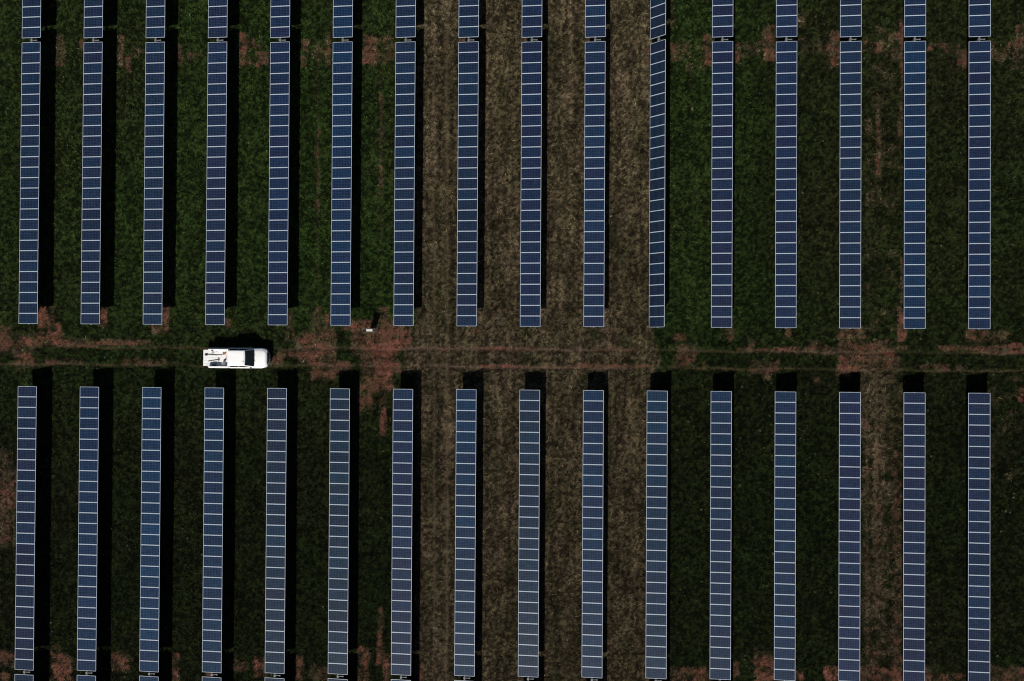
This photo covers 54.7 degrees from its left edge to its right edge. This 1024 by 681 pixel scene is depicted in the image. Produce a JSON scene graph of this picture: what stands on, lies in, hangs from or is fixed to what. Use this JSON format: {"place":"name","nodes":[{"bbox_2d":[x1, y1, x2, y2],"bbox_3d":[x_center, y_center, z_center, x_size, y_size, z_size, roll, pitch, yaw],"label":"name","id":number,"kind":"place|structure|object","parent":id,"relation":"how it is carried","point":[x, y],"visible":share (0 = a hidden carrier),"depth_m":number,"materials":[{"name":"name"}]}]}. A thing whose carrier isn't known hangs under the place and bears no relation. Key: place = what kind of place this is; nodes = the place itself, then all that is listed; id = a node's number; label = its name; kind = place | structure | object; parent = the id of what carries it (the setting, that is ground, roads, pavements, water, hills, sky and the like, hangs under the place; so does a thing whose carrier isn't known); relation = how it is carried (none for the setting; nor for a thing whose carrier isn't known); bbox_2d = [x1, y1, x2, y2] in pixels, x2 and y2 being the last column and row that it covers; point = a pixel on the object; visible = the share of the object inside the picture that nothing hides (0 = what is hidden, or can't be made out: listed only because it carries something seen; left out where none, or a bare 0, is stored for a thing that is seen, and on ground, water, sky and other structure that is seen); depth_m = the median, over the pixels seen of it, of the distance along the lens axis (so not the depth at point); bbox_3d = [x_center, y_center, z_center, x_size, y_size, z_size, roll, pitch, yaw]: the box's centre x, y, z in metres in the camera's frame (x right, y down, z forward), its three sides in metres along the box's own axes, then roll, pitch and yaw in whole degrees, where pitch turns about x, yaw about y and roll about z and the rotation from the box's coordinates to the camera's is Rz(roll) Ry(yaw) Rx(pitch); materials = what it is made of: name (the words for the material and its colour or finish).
{"place":"outdoors","nodes":[
{"label":"outdoors","id":0,"kind":"place"},
{"bbox_2d":[0,0,1023,680],"bbox_3d":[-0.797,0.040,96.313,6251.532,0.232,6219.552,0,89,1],"label":"ground","id":1,"kind":"structure","parent":0,"point":[434,506],"depth_m":96.30,"materials":[{"name":"green plant"}]},
{"bbox_2d":[15,386,37,680],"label":"solar tracker","id":2,"kind":"object","parent":1,"relation":"on","point":[25,529],"visible":1,"depth_m":95.35,"materials":[{"name":"glass"}]},
{"bbox_2d":[19,0,40,323],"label":"solar tracker","id":3,"kind":"object","parent":1,"relation":"on","point":[29,170],"visible":1,"depth_m":95.73,"materials":[{"name":"glass"}]},
{"bbox_2d":[77,386,98,680],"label":"solar tracker","id":4,"kind":"object","parent":1,"relation":"on","point":[88,529],"visible":1,"depth_m":95.21,"materials":[{"name":"glass"}]},
{"bbox_2d":[81,0,102,324],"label":"solar tracker","id":5,"kind":"object","parent":1,"relation":"on","point":[91,174],"visible":1,"depth_m":95.59,"materials":[{"name":"glass"}]},
{"bbox_2d":[139,387,160,680],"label":"solar tracker","id":6,"kind":"object","parent":1,"relation":"on","point":[150,529],"visible":1,"depth_m":95.07,"materials":[{"name":"glass"}]},
{"bbox_2d":[143,0,164,324],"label":"solar tracker","id":7,"kind":"object","parent":1,"relation":"on","point":[154,160],"visible":1,"depth_m":95.45,"materials":[{"name":"glass"}]},
{"bbox_2d":[202,387,223,680],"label":"solar tracker","id":8,"kind":"object","parent":1,"relation":"on","point":[213,534],"visible":1,"depth_m":94.93,"materials":[{"name":"glass"}]},
{"bbox_2d":[205,0,227,324],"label":"solar tracker","id":9,"kind":"object","parent":1,"relation":"on","point":[216,174],"visible":1,"depth_m":95.31,"materials":[{"name":"glass"}]},
{"bbox_2d":[265,388,286,680],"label":"solar tracker","id":10,"kind":"object","parent":1,"relation":"on","point":[276,536],"visible":1,"depth_m":94.79,"materials":[{"name":"glass"}]},
{"bbox_2d":[268,0,289,325],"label":"solar tracker","id":11,"kind":"object","parent":1,"relation":"on","point":[278,175],"visible":1,"depth_m":95.17,"materials":[{"name":"glass"}]},
{"bbox_2d":[328,388,349,680],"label":"solar tracker","id":12,"kind":"object","parent":1,"relation":"on","point":[338,540],"visible":1,"depth_m":94.65,"materials":[{"name":"glass"}]},
{"bbox_2d":[331,0,352,325],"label":"solar tracker","id":13,"kind":"object","parent":1,"relation":"on","point":[341,177],"visible":1,"depth_m":95.03,"materials":[{"name":"glass"}]},
{"bbox_2d":[391,388,412,680],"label":"solar tracker","id":14,"kind":"object","parent":1,"relation":"on","point":[401,535],"visible":1,"depth_m":94.51,"materials":[{"name":"glass"}]},
{"bbox_2d":[394,0,415,325],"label":"solar tracker","id":15,"kind":"object","parent":1,"relation":"on","point":[405,174],"visible":1,"depth_m":94.89,"materials":[{"name":"glass"}]},
{"bbox_2d":[454,389,475,680],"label":"solar tracker","id":16,"kind":"object","parent":1,"relation":"on","point":[465,530],"visible":1,"depth_m":94.37,"materials":[{"name":"glass"}]},
{"bbox_2d":[457,0,478,326],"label":"solar tracker","id":17,"kind":"object","parent":1,"relation":"on","point":[467,205],"visible":1,"depth_m":94.75,"materials":[{"name":"glass"}]},
{"bbox_2d":[0,0,1023,680],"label":"grass","id":18,"kind":"structure","parent":1,"relation":"on","point":[356,286],"depth_m":96.42,"materials":[{"name":"green plant"}]},
{"bbox_2d":[0,0,1023,680],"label":"dry grass","id":19,"kind":"structure","parent":1,"relation":"on","point":[522,342],"depth_m":96.17,"materials":[{"name":"brown plant"}]},
{"bbox_2d":[2,0,1023,678],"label":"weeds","id":20,"kind":"object","parent":1,"relation":"on","point":[666,298],"visible":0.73,"depth_m":95.74,"materials":[{"name":"green plant"}]},
{"bbox_2d":[518,389,539,680],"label":"solar tracker","id":21,"kind":"object","parent":1,"relation":"on","point":[529,467],"visible":1,"depth_m":94.23,"materials":[{"name":"glass"}]},
{"bbox_2d":[520,0,541,326],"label":"solar tracker","id":22,"kind":"object","parent":1,"relation":"on","point":[530,244],"visible":1,"depth_m":94.61,"materials":[{"name":"glass"}]},
{"bbox_2d":[582,390,603,680],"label":"solar tracker","id":23,"kind":"object","parent":1,"relation":"on","point":[592,545],"visible":1,"depth_m":94.09,"materials":[{"name":"glass"}]},
{"bbox_2d":[584,0,605,326],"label":"solar tracker","id":24,"kind":"object","parent":1,"relation":"on","point":[594,147],"visible":1,"depth_m":94.47,"materials":[{"name":"glass"}]},
{"bbox_2d":[646,390,667,680],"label":"solar tracker","id":25,"kind":"object","parent":1,"relation":"on","point":[656,549],"visible":1,"depth_m":93.95,"materials":[{"name":"glass"}]},
{"bbox_2d":[649,0,665,327],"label":"solar tracker","id":26,"kind":"object","parent":1,"relation":"on","point":[657,162],"visible":1,"depth_m":94.31,"materials":[{"name":"glass"}]},
{"bbox_2d":[710,391,731,680],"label":"solar tracker","id":27,"kind":"object","parent":1,"relation":"on","point":[720,549],"visible":1,"depth_m":93.81,"materials":[{"name":"glass"}]},
{"bbox_2d":[711,0,732,327],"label":"solar tracker","id":28,"kind":"object","parent":1,"relation":"on","point":[722,173],"visible":1,"depth_m":94.18,"materials":[{"name":"glass"}]},
{"bbox_2d":[774,391,795,680],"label":"solar tracker","id":29,"kind":"object","parent":1,"relation":"on","point":[785,543],"visible":1,"depth_m":93.67,"materials":[{"name":"glass"}]},
{"bbox_2d":[775,0,796,327],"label":"solar tracker","id":30,"kind":"object","parent":1,"relation":"on","point":[786,181],"visible":1,"depth_m":94.04,"materials":[{"name":"glass"}]},
{"bbox_2d":[838,392,860,680],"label":"solar tracker","id":31,"kind":"object","parent":1,"relation":"on","point":[849,526],"visible":1,"depth_m":93.53,"materials":[{"name":"glass"}]},
{"bbox_2d":[839,0,861,328],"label":"solar tracker","id":32,"kind":"object","parent":1,"relation":"on","point":[850,193],"visible":1,"depth_m":93.91,"materials":[{"name":"glass"}]},
{"bbox_2d":[903,392,924,680],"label":"solar tracker","id":33,"kind":"object","parent":1,"relation":"on","point":[914,560],"visible":1,"depth_m":93.39,"materials":[{"name":"glass"}]},
{"bbox_2d":[904,0,925,328],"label":"solar tracker","id":34,"kind":"object","parent":1,"relation":"on","point":[914,171],"visible":1,"depth_m":93.76,"materials":[{"name":"glass"}]},
{"bbox_2d":[968,392,989,680],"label":"solar tracker","id":35,"kind":"object","parent":1,"relation":"on","point":[978,539],"visible":1,"depth_m":93.25,"materials":[{"name":"glass"}]},
{"bbox_2d":[968,0,990,328],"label":"solar tracker","id":36,"kind":"object","parent":1,"relation":"on","point":[979,171],"visible":1,"depth_m":93.62,"materials":[{"name":"glass"}]},
{"bbox_2d":[0,339,1023,376],"bbox_3d":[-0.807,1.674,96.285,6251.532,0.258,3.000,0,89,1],"label":"dirt track","id":37,"kind":"structure","parent":0,"point":[346,365],"depth_m":96.21,"materials":[{"name":"soil"}]},
{"bbox_2d":[203,346,269,369],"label":"pickup truck","id":38,"kind":"object","parent":37,"relation":"on","point":[242,357],"visible":1,"depth_m":95.69,"materials":[{"name":"white paint"}]}
]}

